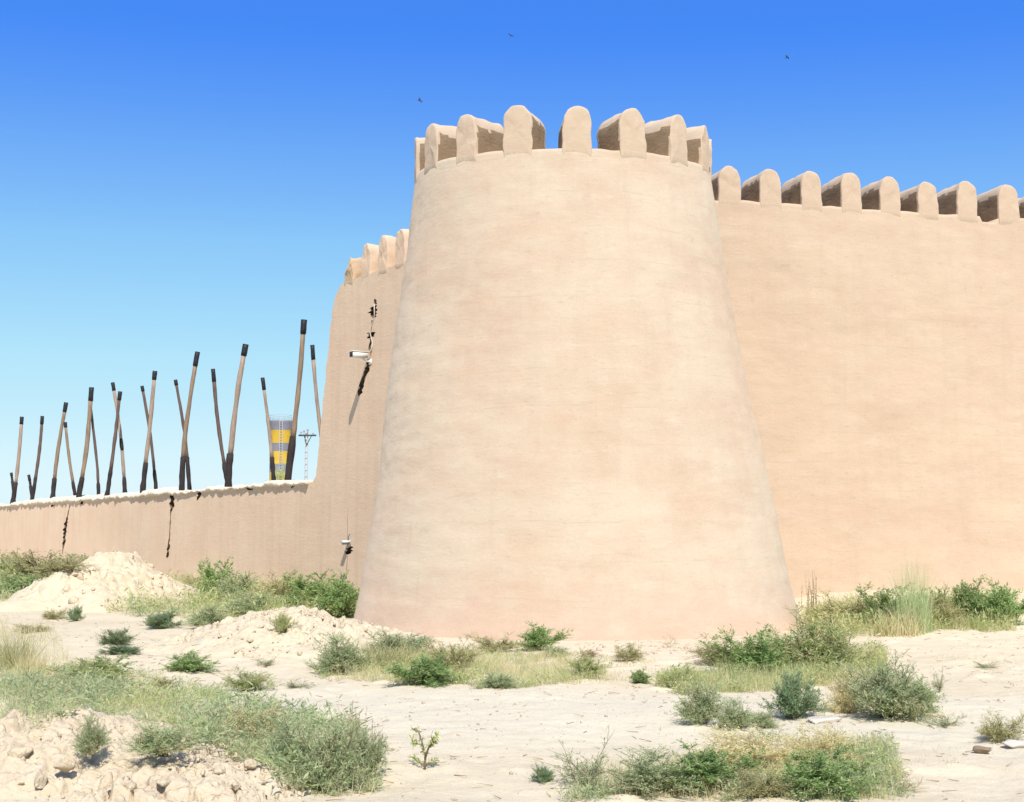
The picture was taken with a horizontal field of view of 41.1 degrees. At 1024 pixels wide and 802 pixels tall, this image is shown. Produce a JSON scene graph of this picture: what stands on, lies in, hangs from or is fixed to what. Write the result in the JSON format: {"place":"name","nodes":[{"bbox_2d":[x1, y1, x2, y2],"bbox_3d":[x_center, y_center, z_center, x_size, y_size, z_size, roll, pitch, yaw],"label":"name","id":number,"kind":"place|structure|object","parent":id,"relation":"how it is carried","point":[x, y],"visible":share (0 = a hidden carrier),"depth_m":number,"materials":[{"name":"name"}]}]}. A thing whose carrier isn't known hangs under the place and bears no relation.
{"place":"outdoors","nodes":[
{"label":"outdoors","id":0,"kind":"place"},
{"bbox_2d":[0,560,1023,800],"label":"green grass","id":1,"kind":"structure","parent":0,"point":[744,675],"depth_m":14.84,"materials":[{"name":"green plant"}]},
{"bbox_2d":[0,560,1023,801],"bbox_3d":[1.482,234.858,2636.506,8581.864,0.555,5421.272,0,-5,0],"label":"ground","id":2,"kind":"structure","parent":0,"point":[996,778],"depth_m":11.98,"materials":[{"name":"beige soil"}]},
{"bbox_2d":[0,549,41,575],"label":"yellow green shrub","id":3,"kind":"object","parent":2,"relation":"on","point":[4,565],"visible":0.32,"depth_m":40.31,"materials":[{"name":"green plant"}]},
{"bbox_2d":[0,573,42,595],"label":"green shrub","id":4,"kind":"object","parent":2,"relation":"on","point":[18,583],"visible":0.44,"depth_m":30.43,"materials":[{"name":"green plant"}]},
{"bbox_2d":[0,621,57,673],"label":"grass tuft","id":5,"kind":"object","parent":2,"relation":"on","point":[6,654],"visible":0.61,"depth_m":15.38,"materials":[{"name":"beige plant"}]},
{"bbox_2d":[3,645,54,674],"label":"dry grass tuft","id":6,"kind":"object","parent":2,"relation":"on","point":[27,664],"visible":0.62,"depth_m":15.17,"materials":[{"name":"plant"}]},
{"bbox_2d":[1,547,117,581],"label":"olive shrub","id":7,"kind":"object","parent":2,"relation":"on","point":[22,568],"visible":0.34,"depth_m":35.97,"materials":[{"name":"green plant"}]},
{"bbox_2d":[64,602,85,621],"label":"dark shrub","id":8,"kind":"object","parent":2,"relation":"on","point":[77,614],"visible":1,"depth_m":23.69,"materials":[{"name":"green plant"}]},
{"bbox_2d":[32,654,137,680],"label":"yellow green shrub","id":9,"kind":"object","parent":2,"relation":"on","point":[94,665],"visible":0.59,"depth_m":14.74,"materials":[{"name":"green plant"}]},
{"bbox_2d":[0,551,202,612],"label":"dirt heap","id":10,"kind":"object","parent":2,"relation":"on","point":[121,568],"visible":0.51,"depth_m":27.40,"materials":[{"name":"soil"}]},
{"bbox_2d":[29,555,99,571],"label":"olive shrub","id":11,"kind":"object","parent":10,"relation":"on","point":[71,564],"visible":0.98,"depth_m":27.69,"materials":[{"name":"green plant"}]},
{"bbox_2d":[80,653,137,677],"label":"green shrub","id":12,"kind":"object","parent":2,"relation":"on","point":[118,661],"visible":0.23,"depth_m":15.10,"materials":[{"name":"green plant"}]},
{"bbox_2d":[95,626,137,645],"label":"dark shrub","id":13,"kind":"object","parent":2,"relation":"on","point":[121,638],"visible":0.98,"depth_m":18.88,"materials":[{"name":"green plant"}]},
{"bbox_2d":[93,643,148,654],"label":"dark shrub","id":14,"kind":"object","parent":2,"relation":"on","point":[121,649],"visible":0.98,"depth_m":17.63,"materials":[{"name":"green plant"}]},
{"bbox_2d":[0,707,266,798],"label":"dirt heap","id":15,"kind":"object","parent":2,"relation":"on","point":[14,733],"visible":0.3,"depth_m":8.89,"materials":[{"name":"beige soil"}]},
{"bbox_2d":[7,746,32,758],"bbox_3d":[-3.146,2.264,8.744,0.161,0.104,0.102,3,-6,-30],"label":"earth clod","id":16,"kind":"object","parent":15,"relation":"on","point":[19,752],"visible":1,"depth_m":8.71,"materials":[{"name":"soil"}]},
{"bbox_2d":[53,758,75,772],"bbox_3d":[-2.814,2.292,8.588,0.136,0.096,0.112,1,-5,-15],"label":"earth clod","id":17,"kind":"object","parent":15,"relation":"on","point":[64,765],"visible":1,"depth_m":8.56,"materials":[{"name":"soil"}]},
{"bbox_2d":[70,711,115,756],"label":"sage shrub","id":18,"kind":"object","parent":15,"relation":"on","point":[91,740],"visible":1,"depth_m":8.72,"materials":[{"name":"green plant"}]},
{"bbox_2d":[140,607,185,628],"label":"dark shrub","id":19,"kind":"object","parent":2,"relation":"on","point":[160,621],"visible":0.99,"depth_m":21.96,"materials":[{"name":"green plant"}]},
{"bbox_2d":[0,551,351,801],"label":"rubble","id":20,"kind":"object","parent":2,"relation":"on","point":[73,599],"visible":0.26,"depth_m":17.48,"materials":[{"name":"stone"}]},
{"bbox_2d":[155,648,220,672],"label":"green shrub","id":21,"kind":"object","parent":2,"relation":"on","point":[188,662],"visible":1,"depth_m":15.85,"materials":[{"name":"green plant"}]},
{"bbox_2d":[61,752,316,801],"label":"dirt heap","id":22,"kind":"object","parent":2,"relation":"on","point":[146,773],"visible":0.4,"depth_m":8.48,"materials":[{"name":"beige soil"}]},
{"bbox_2d":[118,719,208,758],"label":"sage shrub","id":23,"kind":"object","parent":22,"relation":"on","point":[163,742],"visible":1,"depth_m":8.70,"materials":[{"name":"green plant"}]},
{"bbox_2d":[247,712,339,765],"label":"sage shrub","id":24,"kind":"object","parent":22,"relation":"on","point":[283,731],"visible":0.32,"depth_m":9.11,"materials":[{"name":"green plant"}]},
{"bbox_2d":[0,229,408,591],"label":"mud wall","id":25,"kind":"structure","parent":2,"relation":"on","point":[280,527],"depth_m":32.60,"materials":[{"name":"paint"}]},
{"bbox_2d":[10,417,23,503],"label":"leaning pole","id":26,"kind":"object","parent":25,"relation":"on","point":[14,492],"visible":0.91,"depth_m":62.38,"materials":[{"name":"brown wood"}]},
{"bbox_2d":[30,416,43,499],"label":"leaning pole","id":27,"kind":"object","parent":25,"relation":"on","point":[33,491],"visible":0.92,"depth_m":59.02,"materials":[{"name":"brown wood"}]},
{"bbox_2d":[50,402,67,497],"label":"leaning pole","id":28,"kind":"object","parent":25,"relation":"on","point":[54,478],"visible":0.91,"depth_m":55.61,"materials":[{"name":"brown wood"}]},
{"bbox_2d":[63,422,75,495],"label":"leaning pole","id":29,"kind":"object","parent":25,"relation":"on","point":[69,462],"visible":0.88,"depth_m":55.40,"materials":[{"name":"brown wood"}]},
{"bbox_2d":[76,387,93,497],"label":"leaning pole","id":30,"kind":"object","parent":25,"relation":"on","point":[86,451],"visible":0.91,"depth_m":52.02,"materials":[{"name":"brown wood"}]},
{"bbox_2d":[91,411,99,494],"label":"leaning pole","id":31,"kind":"object","parent":25,"relation":"on","point":[96,458],"visible":0.91,"depth_m":52.40,"materials":[{"name":"brown wood"}]},
{"bbox_2d":[104,391,121,495],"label":"leaning pole","id":32,"kind":"object","parent":25,"relation":"on","point":[110,471],"visible":0.94,"depth_m":48.50,"materials":[{"name":"brown wood"}]},
{"bbox_2d":[111,382,126,492],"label":"leaning pole","id":33,"kind":"object","parent":25,"relation":"on","point":[124,485],"visible":0.88,"depth_m":49.26,"materials":[{"name":"brown wood"}]},
{"bbox_2d":[140,371,156,492],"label":"leaning pole","id":34,"kind":"object","parent":25,"relation":"on","point":[146,454],"visible":0.94,"depth_m":44.83,"materials":[{"name":"brown wood"}]},
{"bbox_2d":[140,386,157,488],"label":"leaning pole","id":35,"kind":"object","parent":25,"relation":"on","point":[151,444],"visible":0.79,"depth_m":46.09,"materials":[{"name":"brown wood"}]},
{"bbox_2d":[174,379,191,489],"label":"leaning pole","id":36,"kind":"object","parent":25,"relation":"on","point":[188,476],"visible":0.81,"depth_m":43.05,"materials":[{"name":"brown wood"}]},
{"bbox_2d":[179,351,199,490],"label":"leaning pole","id":37,"kind":"object","parent":25,"relation":"on","point":[184,442],"visible":0.93,"depth_m":41.27,"materials":[{"name":"brown wood"}]},
{"bbox_2d":[211,369,226,479],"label":"leaning pole","id":38,"kind":"object","parent":25,"relation":"on","point":[219,433],"visible":0.81,"depth_m":40.07,"materials":[{"name":"brown wood"}]},
{"bbox_2d":[224,344,248,486],"bbox_3d":[-7.616,0.479,37.749,0.593,4.157,0.228,0,-5,0],"label":"leaning pole","id":39,"kind":"object","parent":25,"relation":"on","point":[229,463],"visible":0.92,"depth_m":37.70,"materials":[{"name":"brown wood"}]},
{"bbox_2d":[261,377,275,479],"bbox_3d":[-6.591,0.853,36.942,0.471,2.996,0.151,0,-5,0],"label":"leaning pole","id":40,"kind":"object","parent":25,"relation":"on","point":[272,468],"visible":0.94,"depth_m":36.88,"materials":[{"name":"brown wood"}]},
{"bbox_2d":[284,319,306,479],"bbox_3d":[-5.427,0.087,34.185,0.540,4.290,0.192,0,-5,0],"label":"leaning pole","id":41,"kind":"object","parent":25,"relation":"on","point":[291,448],"visible":0.95,"depth_m":34.14,"materials":[{"name":"brown wood"}]},
{"bbox_2d":[310,345,320,437],"bbox_3d":[-4.917,0.361,35.030,0.564,3.628,0.144,0,-5,0],"label":"leaning pole","id":42,"kind":"object","parent":25,"relation":"on","point":[312,347],"visible":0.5,"depth_m":35.07,"materials":[{"name":"brown wood"}]},
{"bbox_2d":[180,602,233,627],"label":"sage shrub","id":43,"kind":"object","parent":2,"relation":"on","point":[196,620],"visible":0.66,"depth_m":21.58,"materials":[{"name":"green plant"}]},
{"bbox_2d":[193,554,241,597],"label":"green shrub","id":44,"kind":"object","parent":2,"relation":"on","point":[210,577],"visible":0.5,"depth_m":29.43,"materials":[{"name":"green plant"}]},
{"bbox_2d":[195,569,263,600],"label":"sage shrub","id":45,"kind":"object","parent":2,"relation":"on","point":[225,585],"visible":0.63,"depth_m":28.56,"materials":[{"name":"green plant"}]},
{"bbox_2d":[215,665,279,690],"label":"yellow green shrub","id":46,"kind":"object","parent":2,"relation":"on","point":[243,684],"visible":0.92,"depth_m":13.97,"materials":[{"name":"green plant"}]},
{"bbox_2d":[207,591,292,615],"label":"sage shrub","id":47,"kind":"object","parent":2,"relation":"on","point":[244,603],"visible":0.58,"depth_m":24.38,"materials":[{"name":"green plant"}]},
{"bbox_2d":[209,698,291,745],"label":"olive shrub","id":48,"kind":"object","parent":2,"relation":"on","point":[238,720],"visible":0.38,"depth_m":10.47,"materials":[{"name":"green plant"}]},
{"bbox_2d":[245,569,309,602],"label":"olive shrub","id":49,"kind":"object","parent":2,"relation":"on","point":[278,586],"visible":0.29,"depth_m":27.92,"materials":[{"name":"green plant"}]},
{"bbox_2d":[269,414,291,480],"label":"striped silo","id":50,"kind":"object","parent":2,"relation":"on","point":[281,432],"visible":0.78,"depth_m":198.84,"materials":[{"name":"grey metal"}]},
{"bbox_2d":[137,605,437,657],"bbox_3d":[-3.067,3.169,18.985,5.635,0.651,5.110,0,-5,0],"label":"dirt heap","id":51,"kind":"object","parent":2,"relation":"on","point":[207,643],"visible":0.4,"depth_m":18.02,"materials":[{"name":"beige soil"}]},
{"bbox_2d":[268,609,297,632],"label":"yellow green shrub","id":52,"kind":"object","parent":51,"relation":"on","point":[282,625],"visible":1,"depth_m":17.94,"materials":[{"name":"green plant"}]},
{"bbox_2d":[269,566,336,607],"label":"green shrub","id":53,"kind":"object","parent":2,"relation":"on","point":[300,585],"visible":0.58,"depth_m":26.89,"materials":[{"name":"green plant"}]},
{"bbox_2d":[275,714,366,796],"bbox_3d":[-1.216,2.271,8.833,0.604,0.546,0.634,0,-5,-3],"label":"sage shrub","id":54,"kind":"object","parent":2,"relation":"on","point":[327,755],"visible":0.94,"depth_m":8.76,"materials":[{"name":"green plant"}]},
{"bbox_2d":[312,569,359,617],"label":"green shrub","id":55,"kind":"object","parent":2,"relation":"on","point":[337,602],"visible":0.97,"depth_m":24.20,"materials":[{"name":"green plant"}]},
{"bbox_2d":[303,631,382,675],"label":"sage shrub","id":56,"kind":"object","parent":2,"relation":"on","point":[342,656],"visible":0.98,"depth_m":15.37,"materials":[{"name":"green plant"}]},
{"bbox_2d":[342,718,393,781],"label":"sage shrub","id":57,"kind":"object","parent":2,"relation":"on","point":[375,753],"visible":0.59,"depth_m":9.14,"materials":[{"name":"green plant"}]},
{"bbox_2d":[326,633,432,671],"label":"grass tuft","id":58,"kind":"object","parent":2,"relation":"on","point":[382,658],"visible":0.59,"depth_m":15.79,"materials":[{"name":"green plant"}]},
{"bbox_2d":[359,628,441,653],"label":"sage shrub","id":59,"kind":"object","parent":2,"relation":"on","point":[415,641],"visible":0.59,"depth_m":17.46,"materials":[{"name":"green plant"}]},
{"bbox_2d":[409,725,442,769],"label":"seedling","id":60,"kind":"object","parent":2,"relation":"on","point":[432,742],"visible":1,"depth_m":9.49,"materials":[{"name":"green plant"}]},
{"bbox_2d":[380,650,473,687],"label":"green shrub","id":61,"kind":"object","parent":2,"relation":"on","point":[429,672],"visible":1,"depth_m":14.10,"materials":[{"name":"green plant"}]},
{"bbox_2d":[420,631,484,670],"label":"olive shrub","id":62,"kind":"object","parent":2,"relation":"on","point":[466,657],"visible":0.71,"depth_m":15.39,"materials":[{"name":"green plant"}]},
{"bbox_2d":[0,562,916,801],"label":"sage scrub","id":63,"kind":"object","parent":2,"relation":"on","point":[83,687],"visible":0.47,"depth_m":11.16,"materials":[{"name":"green plant"}]},
{"bbox_2d":[461,631,524,651],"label":"olive shrub","id":64,"kind":"object","parent":2,"relation":"on","point":[491,644],"visible":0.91,"depth_m":17.91,"materials":[{"name":"green plant"}]},
{"bbox_2d":[470,671,523,688],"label":"sage shrub","id":65,"kind":"object","parent":2,"relation":"on","point":[497,682],"visible":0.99,"depth_m":13.91,"materials":[{"name":"green plant"}]},
{"bbox_2d":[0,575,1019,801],"bbox_3d":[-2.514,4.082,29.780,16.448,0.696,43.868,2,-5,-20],"label":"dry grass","id":66,"kind":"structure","parent":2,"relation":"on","point":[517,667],"depth_m":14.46,"materials":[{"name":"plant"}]},
{"bbox_2d":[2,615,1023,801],"bbox_3d":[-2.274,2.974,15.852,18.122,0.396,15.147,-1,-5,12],"label":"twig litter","id":67,"kind":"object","parent":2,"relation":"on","point":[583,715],"visible":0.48,"depth_m":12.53,"materials":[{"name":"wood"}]},
{"bbox_2d":[10,610,1023,801],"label":"pebbles","id":68,"kind":"object","parent":2,"relation":"on","point":[452,758],"visible":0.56,"depth_m":12.18,"materials":[{"name":"stone"}]},
{"bbox_2d":[525,762,556,783],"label":"dark shrub","id":69,"kind":"object","parent":2,"relation":"on","point":[544,774],"visible":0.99,"depth_m":9.02,"materials":[{"name":"green plant"}]},
{"bbox_2d":[515,620,574,650],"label":"green shrub","id":70,"kind":"object","parent":2,"relation":"on","point":[538,638],"visible":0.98,"depth_m":18.10,"materials":[{"name":"green plant"}]},
{"bbox_2d":[364,623,782,655],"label":"plaster crumbs","id":71,"kind":"object","parent":2,"relation":"on","point":[603,646],"visible":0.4,"depth_m":18.23,"materials":[{"name":"paint"}]},
{"bbox_2d":[354,105,799,640],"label":"corner tower","id":72,"kind":"structure","parent":2,"relation":"on","point":[571,439],"depth_m":20.94,"materials":[{"name":"paint"}]},
{"bbox_2d":[531,726,627,795],"bbox_3d":[0.428,2.322,8.805,0.542,0.409,0.650,1,-5,-7],"label":"sparse weed","id":73,"kind":"object","parent":2,"relation":"on","point":[590,771],"visible":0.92,"depth_m":8.83,"materials":[{"name":"green plant"}]},
{"bbox_2d":[554,647,612,677],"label":"yellow green shrub","id":74,"kind":"object","parent":2,"relation":"on","point":[587,662],"visible":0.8,"depth_m":14.75,"materials":[{"name":"green plant"}]},
{"bbox_2d":[609,641,646,662],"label":"olive shrub","id":75,"kind":"object","parent":2,"relation":"on","point":[631,652],"visible":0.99,"depth_m":16.27,"materials":[{"name":"green plant"}]},
{"bbox_2d":[629,666,652,683],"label":"green shrub","id":76,"kind":"object","parent":2,"relation":"on","point":[638,676],"visible":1,"depth_m":14.46,"materials":[{"name":"green plant"}]},
{"bbox_2d":[600,743,708,798],"bbox_3d":[0.946,2.358,8.683,0.762,0.320,0.687,-2,-5,19],"label":"sage shrub","id":77,"kind":"object","parent":2,"relation":"on","point":[650,771],"visible":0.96,"depth_m":8.62,"materials":[{"name":"green plant"}]},
{"bbox_2d":[651,662,705,687],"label":"yellow green shrub","id":78,"kind":"object","parent":2,"relation":"on","point":[678,673],"visible":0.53,"depth_m":14.09,"materials":[{"name":"green plant"}]},
{"bbox_2d":[667,677,727,725],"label":"sage shrub","id":79,"kind":"object","parent":2,"relation":"on","point":[697,697],"visible":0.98,"depth_m":11.35,"materials":[{"name":"green plant"}]},
{"bbox_2d":[650,738,769,793],"bbox_3d":[1.238,2.334,8.754,0.829,0.328,0.669,-1,-5,13],"label":"green shrub","id":80,"kind":"object","parent":2,"relation":"on","point":[703,765],"visible":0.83,"depth_m":8.66,"materials":[{"name":"green plant"}]},
{"bbox_2d":[681,632,756,664],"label":"olive shrub","id":81,"kind":"object","parent":2,"relation":"on","point":[703,650],"visible":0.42,"depth_m":16.16,"materials":[{"name":"green plant"}]},
{"bbox_2d":[709,695,759,731],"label":"sage shrub","id":82,"kind":"object","parent":2,"relation":"on","point":[736,718],"visible":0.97,"depth_m":11.20,"materials":[{"name":"green plant"}]},
{"bbox_2d":[679,722,796,777],"bbox_3d":[1.580,2.434,9.595,0.978,0.329,1.142,3,-6,-28],"label":"dry bush","id":83,"kind":"object","parent":2,"relation":"on","point":[735,746],"visible":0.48,"depth_m":9.54,"materials":[{"name":"plant"}]},
{"bbox_2d":[699,623,802,674],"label":"green shrub","id":84,"kind":"object","parent":2,"relation":"on","point":[760,654],"visible":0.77,"depth_m":15.24,"materials":[{"name":"green plant"}]},
{"bbox_2d":[725,761,792,798],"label":"olive shrub","id":85,"kind":"object","parent":2,"relation":"on","point":[757,791],"visible":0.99,"depth_m":8.39,"materials":[{"name":"green plant"}]},
{"bbox_2d":[748,708,780,728],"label":"sage shrub","id":86,"kind":"object","parent":2,"relation":"on","point":[763,719],"visible":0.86,"depth_m":11.28,"materials":[{"name":"green plant"}]},
{"bbox_2d":[756,660,840,718],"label":"dark shrub","id":87,"kind":"object","parent":2,"relation":"on","point":[791,707],"visible":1,"depth_m":11.68,"materials":[{"name":"green plant"}]},
{"bbox_2d":[757,719,877,768],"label":"dry bush","id":88,"kind":"object","parent":2,"relation":"on","point":[821,744],"visible":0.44,"depth_m":9.47,"materials":[{"name":"plant"}]},
{"bbox_2d":[755,739,886,798],"bbox_3d":[1.995,2.318,8.552,0.874,0.351,0.719,3,-6,-28],"label":"green shrub","id":89,"kind":"object","parent":2,"relation":"on","point":[806,772],"visible":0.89,"depth_m":8.48,"materials":[{"name":"green plant"}]},
{"bbox_2d":[757,602,885,668],"bbox_3d":[3.449,2.698,15.573,1.309,0.847,1.250,3,-6,-34],"label":"yellow green shrub","id":90,"kind":"object","parent":2,"relation":"on","point":[815,644],"visible":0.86,"depth_m":15.42,"materials":[{"name":"green plant"}]},
{"bbox_2d":[807,716,841,723],"bbox_3d":[2.627,2.683,11.487,0.292,0.060,0.185,0,-5,0],"label":"flat stone","id":91,"kind":"object","parent":2,"relation":"on","point":[828,719],"visible":0.98,"depth_m":11.44,"materials":[{"name":"stone"}]},
{"bbox_2d":[794,588,880,624],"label":"olive shrub","id":92,"kind":"object","parent":2,"relation":"on","point":[841,609],"visible":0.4,"depth_m":21.09,"materials":[{"name":"green plant"}]},
{"bbox_2d":[817,665,871,713],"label":"dry bush","id":93,"kind":"object","parent":2,"relation":"on","point":[839,701],"visible":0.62,"depth_m":12.05,"materials":[{"name":"plant"}]},
{"bbox_2d":[711,166,1023,598],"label":"mud wall","id":94,"kind":"structure","parent":2,"relation":"on","point":[880,328],"depth_m":26.75,"materials":[{"name":"paint"}]},
{"bbox_2d":[847,580,925,624],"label":"green shrub","id":95,"kind":"object","parent":2,"relation":"on","point":[872,603],"visible":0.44,"depth_m":20.24,"materials":[{"name":"green plant"}]},
{"bbox_2d":[829,648,948,723],"bbox_3d":[3.247,2.454,11.789,1.009,0.610,0.930,0,-5,3],"label":"round bush","id":96,"kind":"object","parent":2,"relation":"on","point":[886,697],"visible":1,"depth_m":11.65,"materials":[{"name":"green plant"}]},
{"bbox_2d":[864,602,936,636],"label":"dry grass tuft","id":97,"kind":"object","parent":2,"relation":"on","point":[903,630],"visible":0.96,"depth_m":19.31,"materials":[{"name":"plant"}]},
{"bbox_2d":[878,549,942,633],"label":"reed tuft","id":98,"kind":"object","parent":2,"relation":"on","point":[924,607],"visible":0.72,"depth_m":19.53,"materials":[{"name":"green plant"}]},
{"bbox_2d":[908,673,942,714],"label":"green shrub","id":99,"kind":"object","parent":2,"relation":"on","point":[930,706],"visible":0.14,"depth_m":11.96,"materials":[{"name":"green plant"}]},
{"bbox_2d":[919,584,974,627],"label":"olive shrub","id":100,"kind":"object","parent":2,"relation":"on","point":[943,607],"visible":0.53,"depth_m":20.21,"materials":[{"name":"green plant"}]},
{"bbox_2d":[926,574,1008,626],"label":"green shrub","id":101,"kind":"object","parent":2,"relation":"on","point":[966,594],"visible":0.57,"depth_m":20.66,"materials":[{"name":"green plant"}]},
{"bbox_2d":[972,577,1023,625],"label":"green shrub","id":102,"kind":"object","parent":2,"relation":"on","point":[998,600],"visible":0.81,"depth_m":20.54,"materials":[{"name":"green plant"}]},
{"bbox_2d":[972,709,1023,742],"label":"olive shrub","id":103,"kind":"object","parent":2,"relation":"on","point":[998,733],"visible":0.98,"depth_m":10.61,"materials":[{"name":"green plant"}]},
{"bbox_2d":[0,0,1023,503],"label":"sky","id":104,"kind":"structure","parent":0,"point":[179,178],"materials":[{"name":"blue"}]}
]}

